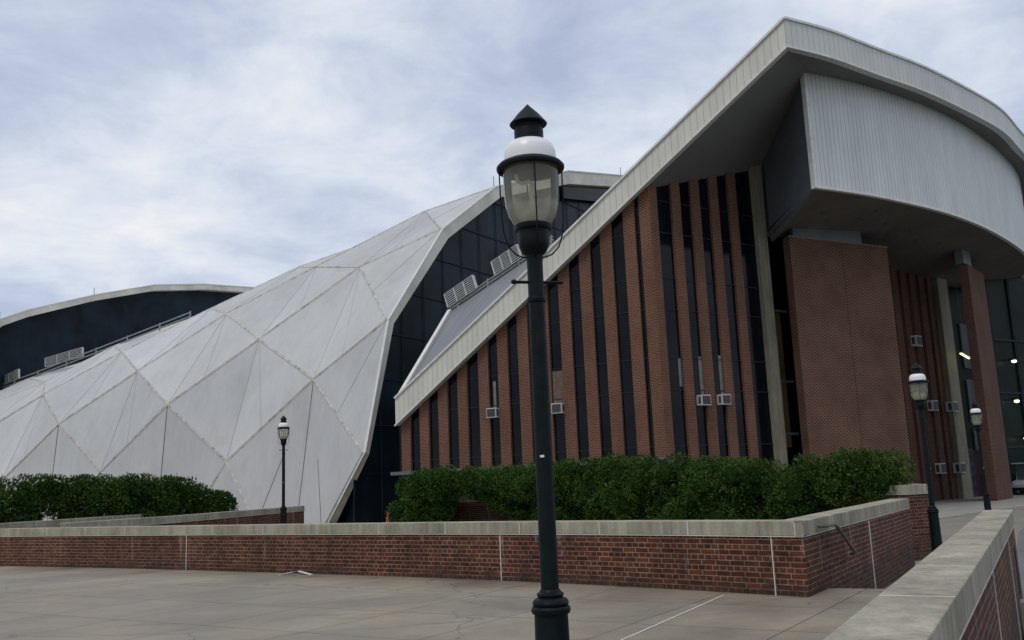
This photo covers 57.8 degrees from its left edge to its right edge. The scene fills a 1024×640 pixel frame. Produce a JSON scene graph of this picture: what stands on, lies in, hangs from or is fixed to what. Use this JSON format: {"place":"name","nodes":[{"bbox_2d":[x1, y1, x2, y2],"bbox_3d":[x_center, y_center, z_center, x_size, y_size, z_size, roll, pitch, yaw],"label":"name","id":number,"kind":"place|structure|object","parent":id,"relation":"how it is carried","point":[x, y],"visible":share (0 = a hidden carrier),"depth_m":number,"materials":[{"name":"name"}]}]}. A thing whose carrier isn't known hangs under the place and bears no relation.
{"place":"outdoors","nodes":[
{"label":"outdoors","id":0,"kind":"place"},
{"bbox_2d":[0,566,885,639],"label":"plaza","id":1,"kind":"structure","parent":0,"point":[54,603],"depth_m":11.60,"materials":[{"name":"concrete"}]},
{"bbox_2d":[279,571,312,574],"bbox_3d":[-4.006,4.684,17.183,0.722,0.072,0.194,-9,-12,35],"label":"paper scrap","id":2,"kind":"object","parent":1,"relation":"on","point":[298,571],"visible":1,"depth_m":17.14,"materials":[{"name":"white paper"}]},
{"bbox_2d":[0,498,914,596],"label":"brick parapet","id":3,"kind":"structure","parent":1,"relation":"on","point":[801,556],"depth_m":14.88,"materials":[{"name":"brown brick"}]},
{"bbox_2d":[816,523,856,558],"bbox_3d":[4.349,2.955,12.371,0.142,0.546,1.540,-9,-12,32],"label":"handrail","id":4,"kind":"object","parent":3,"relation":"attached to","point":[838,528],"visible":1,"depth_m":12.36,"materials":[{"name":"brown metal"}]},
{"bbox_2d":[496,104,570,639],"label":"lamp post","id":5,"kind":"object","parent":1,"relation":"on","point":[530,158],"visible":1,"depth_m":5.05,"materials":[{"name":"black metal"}]},
{"bbox_2d":[621,595,723,639],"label":"slab joint filler","id":6,"kind":"object","parent":1,"relation":"on","point":[670,618],"visible":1,"depth_m":9.89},
{"bbox_2d":[0,0,1023,317],"label":"sky","id":7,"kind":"structure","parent":0,"point":[248,143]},
{"bbox_2d":[394,507,1023,588],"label":"yard","id":8,"kind":"structure","parent":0,"point":[949,527],"depth_m":30.40,"materials":[{"name":"concrete"}]},
{"bbox_2d":[0,513,186,528],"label":"brick parapet","id":9,"kind":"structure","parent":8,"relation":"on","point":[42,524],"depth_m":27.08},
{"bbox_2d":[0,472,238,522],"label":"hedge","id":10,"kind":"object","parent":8,"relation":"on","point":[81,496],"visible":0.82,"depth_m":30.31,"materials":[{"name":"green plant"}]},
{"bbox_2d":[60,506,304,526],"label":"brick parapet","id":11,"kind":"structure","parent":8,"relation":"on","point":[295,514],"depth_m":27.89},
{"bbox_2d":[277,415,289,523],"bbox_3d":[-6.811,4.658,27.661,0.384,3.622,0.384,3,-11,-28],"label":"lamp post","id":12,"kind":"object","parent":8,"relation":"on","point":[283,424],"visible":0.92,"depth_m":27.69,"materials":[{"name":"black metal"}]},
{"bbox_2d":[384,464,464,521],"bbox_3d":[-2.953,6.461,32.514,2.157,2.712,3.536,4,-12,-31],"label":"shrub","id":13,"kind":"object","parent":8,"relation":"on","point":[432,491],"visible":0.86,"depth_m":31.91,"materials":[{"name":"green plant"}]},
{"bbox_2d":[448,484,931,560],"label":"planter wall","id":14,"kind":"structure","parent":8,"relation":"on","point":[917,495],"depth_m":19.52,"materials":[{"name":"brick"}]},
{"bbox_2d":[442,504,850,521],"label":"planter soil","id":15,"kind":"structure","parent":14,"relation":"in","point":[495,513],"depth_m":31.68,"materials":[{"name":"brown soil"}]},
{"bbox_2d":[454,451,806,520],"bbox_3d":[2.886,5.271,27.025,3.177,2.864,13.794,5,-13,-37],"label":"shrub","id":16,"kind":"object","parent":15,"relation":"on","point":[618,487],"visible":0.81,"depth_m":24.99,"materials":[{"name":"green plant"}]},
{"bbox_2d":[767,447,917,518],"bbox_3d":[7.325,3.877,20.876,1.713,2.022,3.361,6,-13,-41],"label":"shrub","id":17,"kind":"object","parent":15,"relation":"on","point":[844,482],"visible":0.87,"depth_m":20.43,"materials":[{"name":"green plant"}]},
{"bbox_2d":[907,362,941,551],"bbox_3d":[7.715,2.583,17.258,0.384,3.622,0.384,-7,-11,27],"label":"lamp post","id":18,"kind":"object","parent":8,"relation":"on","point":[917,377],"visible":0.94,"depth_m":17.25,"materials":[{"name":"black metal"}]},
{"bbox_2d":[969,401,991,509],"bbox_3d":[13.969,4.221,27.585,0.384,3.622,0.384,0,-10,-11],"label":"lamp post","id":19,"kind":"object","parent":8,"relation":"on","point":[975,410],"visible":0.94,"depth_m":27.62,"materials":[{"name":"black metal"}]},
{"bbox_2d":[935,494,1023,518],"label":"pavement","id":20,"kind":"structure","parent":0,"point":[951,508],"depth_m":42.09,"materials":[{"name":"grey concrete"}]},
{"bbox_2d":[1011,463,1023,494],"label":"golf cart","id":21,"kind":"object","parent":20,"relation":"on","point":[1017,485],"visible":0.98,"depth_m":53.85,"materials":[{"name":"paint"}]},
{"bbox_2d":[1017,528,1023,598],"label":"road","id":22,"kind":"structure","parent":0,"point":[1020,549],"depth_m":19.37,"materials":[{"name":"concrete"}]},
{"bbox_2d":[1020,599,1023,630],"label":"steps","id":23,"kind":"structure","parent":22,"relation":"on","point":[1022,606],"depth_m":10.78,"materials":[{"name":"grey concrete"}]},
{"label":"ground","id":24,"kind":"structure","parent":0,"visible":0},
{"bbox_2d":[0,16,1023,522],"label":"arena","id":25,"kind":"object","parent":24,"relation":"on","point":[784,228],"visible":0.92,"depth_m":44.29,"materials":[{"name":"paint"}]},
{"bbox_2d":[486,408,499,417],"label":"air conditioner","id":26,"kind":"object","parent":25,"relation":"attached to","point":[492,412],"visible":1,"depth_m":42.19,"materials":[{"name":"white paint"}]},
{"bbox_2d":[551,403,563,413],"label":"air conditioner","id":27,"kind":"object","parent":25,"relation":"attached to","point":[557,408],"visible":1,"depth_m":40.35,"materials":[{"name":"white paint"}]},
{"bbox_2d":[696,395,710,405],"bbox_3d":[8.066,3.392,39.182,0.529,0.440,0.456,4,-12,-32],"label":"air conditioner","id":28,"kind":"object","parent":25,"relation":"attached to","point":[703,400],"visible":1,"depth_m":39.01,"materials":[{"name":"white paint"}]},
{"bbox_2d":[716,394,730,404],"bbox_3d":[9.059,3.421,39.816,0.529,0.440,0.456,4,-12,-32],"label":"air conditioner","id":29,"kind":"object","parent":25,"relation":"attached to","point":[723,399],"visible":1,"depth_m":39.63,"materials":[{"name":"white paint"}]},
{"bbox_2d":[767,237,802,470],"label":"stair window","id":30,"kind":"structure","parent":25,"relation":"in","point":[776,253],"depth_m":43.33,"materials":[{"name":"black glass"}]},
{"bbox_2d":[791,228,861,243],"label":"clerestory window","id":31,"kind":"structure","parent":25,"relation":"in","point":[836,235],"depth_m":43.41,"materials":[{"name":"grey glass"}]},
{"bbox_2d":[910,335,922,346],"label":"air conditioner","id":32,"kind":"object","parent":25,"relation":"attached to","point":[916,340],"visible":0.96,"depth_m":50.58,"materials":[{"name":"white paint"}]},
{"bbox_2d":[927,400,938,411],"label":"air conditioner","id":33,"kind":"object","parent":25,"relation":"attached to","point":[933,405],"visible":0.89,"depth_m":50.69,"materials":[{"name":"white paint"}]},
{"bbox_2d":[935,463,946,473],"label":"air conditioner","id":34,"kind":"object","parent":25,"relation":"attached to","point":[940,468],"visible":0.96,"depth_m":50.13,"materials":[{"name":"white paint"}]},
{"bbox_2d":[945,401,958,411],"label":"air conditioner","id":35,"kind":"object","parent":25,"relation":"attached to","point":[951,406],"visible":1,"depth_m":52.21,"materials":[{"name":"white paint"}]},
{"bbox_2d":[953,462,965,472],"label":"air conditioner","id":36,"kind":"object","parent":25,"relation":"attached to","point":[959,467],"visible":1,"depth_m":51.62,"materials":[{"name":"white paint"}]},
{"bbox_2d":[954,271,969,358],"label":"strip light","id":37,"kind":"object","parent":25,"relation":"hanging from","point":[962,353],"visible":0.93,"depth_m":52.30,"materials":[{"name":"brown"}]},
{"bbox_2d":[968,450,986,496],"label":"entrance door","id":38,"kind":"structure","parent":25,"relation":"in","point":[978,476],"depth_m":54.42,"materials":[{"name":"black glass"}]},
{"bbox_2d":[1008,358,1016,362],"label":"wall light","id":39,"kind":"object","parent":25,"relation":"attached to","point":[1013,360],"visible":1,"depth_m":55.68,"materials":[{"name":"beige"}]},
{"bbox_2d":[1010,398,1018,402],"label":"wall light","id":40,"kind":"object","parent":25,"relation":"attached to","point":[1016,400],"visible":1,"depth_m":55.13,"materials":[{"name":"beige"}]},
{"bbox_2d":[823,510,1023,639],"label":"brick parapet","id":41,"kind":"structure","parent":24,"relation":"on","point":[964,583],"depth_m":5.30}
]}

